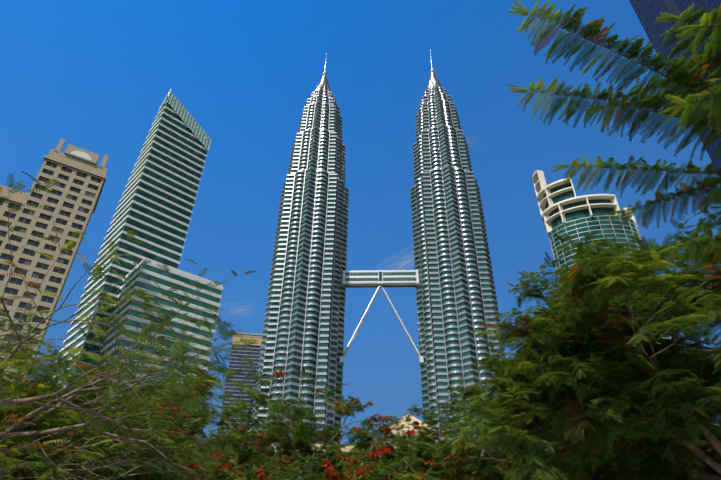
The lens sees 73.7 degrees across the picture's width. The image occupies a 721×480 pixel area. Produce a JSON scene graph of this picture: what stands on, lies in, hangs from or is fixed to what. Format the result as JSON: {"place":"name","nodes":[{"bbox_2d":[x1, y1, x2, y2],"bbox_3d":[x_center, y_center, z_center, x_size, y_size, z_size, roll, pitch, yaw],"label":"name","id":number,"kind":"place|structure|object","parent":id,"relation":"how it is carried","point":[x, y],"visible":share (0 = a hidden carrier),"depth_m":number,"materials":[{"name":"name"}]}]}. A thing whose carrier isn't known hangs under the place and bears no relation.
{"place":"outdoors","nodes":[
{"label":"outdoors","id":0,"kind":"place"},
{"bbox_2d":[0,306,180,477],"bbox_3d":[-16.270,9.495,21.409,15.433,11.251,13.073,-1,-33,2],"label":"tree","id":1,"kind":"object","parent":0,"point":[89,395],"depth_m":21.12,"materials":[{"name":"green plant"}]},
{"bbox_2d":[0,171,289,479],"bbox_3d":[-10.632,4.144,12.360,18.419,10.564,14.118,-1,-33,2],"label":"tree","id":2,"kind":"object","parent":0,"point":[176,355],"depth_m":12.14,"materials":[{"name":"green plant"}]},
{"bbox_2d":[90,257,223,421],"bbox_3d":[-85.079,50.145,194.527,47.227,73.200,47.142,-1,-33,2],"label":"office building","id":3,"kind":"structure","parent":0,"point":[163,279],"depth_m":193.81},
{"bbox_2d":[217,332,261,443],"bbox_3d":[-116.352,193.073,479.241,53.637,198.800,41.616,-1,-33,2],"label":"tower","id":4,"kind":"structure","parent":0,"point":[234,363],"depth_m":497.84,"materials":[{"name":"grey glass"}]},
{"bbox_2d":[219,302,264,319],"bbox_3d":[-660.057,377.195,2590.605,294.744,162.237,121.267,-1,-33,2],"label":"cloud","id":5,"kind":"structure","parent":0,"point":[238,310],"depth_m":2590.83,"materials":[{"name":"white"}]},
{"bbox_2d":[195,426,300,478],"bbox_3d":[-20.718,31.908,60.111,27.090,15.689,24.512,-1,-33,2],"label":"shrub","id":6,"kind":"object","parent":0,"point":[250,442],"depth_m":57.64,"materials":[{"name":"green plant"}]},
{"bbox_2d":[234,446,390,479],"bbox_3d":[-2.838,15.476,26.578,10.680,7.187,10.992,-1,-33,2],"label":"flowering shrub","id":7,"kind":"object","parent":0,"point":[258,474],"depth_m":26.32,"materials":[{"name":"green plant"}]},
{"bbox_2d":[243,418,390,479],"bbox_3d":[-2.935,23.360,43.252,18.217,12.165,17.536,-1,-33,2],"label":"shrub","id":8,"kind":"object","parent":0,"point":[326,453],"depth_m":40.32,"materials":[{"name":"green plant"}]},
{"bbox_2d":[0,0,720,448],"label":"sky","id":9,"kind":"structure","parent":0,"point":[95,76],"materials":[{"name":"blue"}]},
{"bbox_2d":[367,246,413,288],"bbox_3d":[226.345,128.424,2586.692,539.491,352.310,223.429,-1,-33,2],"label":"cloud","id":10,"kind":"structure","parent":0,"point":[400,261],"depth_m":2587.63,"materials":[{"name":"white"}]},
{"bbox_2d":[330,382,562,479],"bbox_3d":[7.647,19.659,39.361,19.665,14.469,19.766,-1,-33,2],"label":"tree","id":11,"kind":"object","parent":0,"point":[363,433],"depth_m":36.56,"materials":[{"name":"green plant"}]},
{"bbox_2d":[462,132,488,149],"bbox_3d":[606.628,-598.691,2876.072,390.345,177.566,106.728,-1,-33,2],"label":"cloud","id":12,"kind":"structure","parent":0,"point":[472,139],"depth_m":2866.81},
{"bbox_2d":[434,395,629,479],"bbox_3d":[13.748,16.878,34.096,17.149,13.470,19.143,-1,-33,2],"label":"shrub","id":13,"kind":"object","parent":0,"point":[489,473],"depth_m":31.48,"materials":[{"name":"green plant"}]},
{"bbox_2d":[448,189,720,479],"bbox_3d":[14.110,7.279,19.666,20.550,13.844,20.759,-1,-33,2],"label":"tree","id":14,"kind":"object","parent":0,"point":[681,295],"depth_m":16.98,"materials":[{"name":"green plant"}]},
{"bbox_2d":[468,413,709,478],"bbox_3d":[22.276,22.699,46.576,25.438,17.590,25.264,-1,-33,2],"label":"shrub","id":15,"kind":"object","parent":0,"point":[623,476],"depth_m":37.19,"materials":[{"name":"green plant"}]},
{"bbox_2d":[507,0,720,266],"bbox_3d":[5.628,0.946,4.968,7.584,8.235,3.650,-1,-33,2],"label":"tree branches","id":16,"kind":"object","parent":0,"point":[677,104],"depth_m":6.12,"materials":[{"name":"green plant"}]},
{"bbox_2d":[579,353,719,476],"bbox_3d":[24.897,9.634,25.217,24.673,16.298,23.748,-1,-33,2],"label":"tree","id":17,"kind":"object","parent":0,"point":[702,418],"depth_m":26.35,"materials":[{"name":"green plant"}]},
{"label":"plaza","id":18,"kind":"structure","parent":0,"visible":0},
{"bbox_2d":[0,139,108,394],"bbox_3d":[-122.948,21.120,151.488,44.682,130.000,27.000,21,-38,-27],"label":"high-rise building","id":19,"kind":"structure","parent":18,"relation":"on","point":[78,174],"depth_m":162.05,"materials":[{"name":"beige concrete"}]},
{"bbox_2d":[0,368,209,479],"bbox_3d":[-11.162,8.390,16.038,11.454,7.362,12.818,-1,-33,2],"label":"tree","id":20,"kind":"object","parent":18,"relation":"on","point":[57,414],"depth_m":15.04,"materials":[{"name":"green plant"}]},
{"bbox_2d":[65,361,297,479],"bbox_3d":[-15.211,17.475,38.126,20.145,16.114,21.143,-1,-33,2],"label":"tree","id":21,"kind":"object","parent":18,"relation":"on","point":[232,444],"depth_m":33.51,"materials":[{"name":"green plant"}]},
{"bbox_2d":[152,448,331,479],"bbox_3d":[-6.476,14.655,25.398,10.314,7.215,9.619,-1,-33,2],"label":"flowering shrub","id":22,"kind":"object","parent":18,"relation":"on","point":[222,469],"depth_m":27.16,"materials":[{"name":"green plant"}]},
{"bbox_2d":[112,367,400,479],"bbox_3d":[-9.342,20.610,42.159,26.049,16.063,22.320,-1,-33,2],"label":"tree","id":23,"kind":"object","parent":18,"relation":"on","point":[313,418],"depth_m":40.48,"materials":[{"name":"green plant"}]},
{"bbox_2d":[336,445,439,479],"bbox_3d":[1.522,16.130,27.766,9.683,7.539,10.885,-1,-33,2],"label":"flowering shrub","id":24,"kind":"object","parent":18,"relation":"on","point":[370,468],"depth_m":27.78,"materials":[{"name":"green plant"}]},
{"bbox_2d":[335,435,509,479],"bbox_3d":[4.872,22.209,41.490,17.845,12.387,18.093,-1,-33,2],"label":"flowering shrub","id":25,"kind":"object","parent":18,"relation":"on","point":[424,468],"depth_m":37.51,"materials":[{"name":"green plant"}]},
{"bbox_2d":[409,437,619,478],"bbox_3d":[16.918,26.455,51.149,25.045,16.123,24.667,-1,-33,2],"label":"flowering shrub","id":26,"kind":"object","parent":18,"relation":"on","point":[470,445],"depth_m":50.80,"materials":[{"name":"green plant"}]},
{"label":"ground","id":27,"kind":"structure","parent":0,"visible":0},
{"bbox_2d":[30,376,206,479],"bbox_3d":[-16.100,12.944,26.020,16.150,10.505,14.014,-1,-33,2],"label":"shrub","id":28,"kind":"object","parent":27,"relation":"on","point":[181,424],"depth_m":27.14,"materials":[{"name":"green plant"}]},
{"bbox_2d":[52,89,210,389],"bbox_3d":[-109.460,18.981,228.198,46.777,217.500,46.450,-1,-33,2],"label":"skyscraper","id":29,"kind":"structure","parent":27,"relation":"on","point":[154,211],"depth_m":234.77,"materials":[{"name":"white glass"}]},
{"bbox_2d":[249,53,348,444],"bbox_3d":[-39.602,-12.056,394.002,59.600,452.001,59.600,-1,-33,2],"label":"skyscraper","id":30,"kind":"structure","parent":27,"relation":"on","point":[304,323],"depth_m":347.20,"materials":[{"name":"silver glass"}]},
{"bbox_2d":[339,270,423,364],"bbox_3d":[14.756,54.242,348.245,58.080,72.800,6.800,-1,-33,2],"label":"skybridge","id":31,"kind":"object","parent":30,"relation":"attached to","point":[379,279],"visible":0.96,"depth_m":360.54,"materials":[{"name":"silver glass"}]},
{"bbox_2d":[410,51,505,445],"bbox_3d":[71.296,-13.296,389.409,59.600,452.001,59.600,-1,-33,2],"label":"skyscraper","id":32,"kind":"structure","parent":27,"relation":"on","point":[456,301],"depth_m":347.92,"materials":[{"name":"silver glass"}]},
{"bbox_2d":[214,414,703,471],"bbox_3d":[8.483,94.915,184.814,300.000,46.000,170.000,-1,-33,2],"label":"building","id":33,"kind":"structure","parent":27,"relation":"on","point":[393,431],"depth_m":168.82,"materials":[{"name":"beige stone"}]},
{"bbox_2d":[532,170,696,432],"bbox_3d":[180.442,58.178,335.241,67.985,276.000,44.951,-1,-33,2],"label":"skyscraper","id":34,"kind":"structure","parent":27,"relation":"on","point":[564,210],"depth_m":368.03,"materials":[{"name":"teal glass"}]},
{"bbox_2d":[629,0,720,175],"bbox_3d":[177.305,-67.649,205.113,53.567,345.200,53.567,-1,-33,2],"label":"blue glass tower","id":35,"kind":"structure","parent":27,"relation":"on","point":[647,12],"depth_m":239.03,"materials":[{"name":"blue glass"}]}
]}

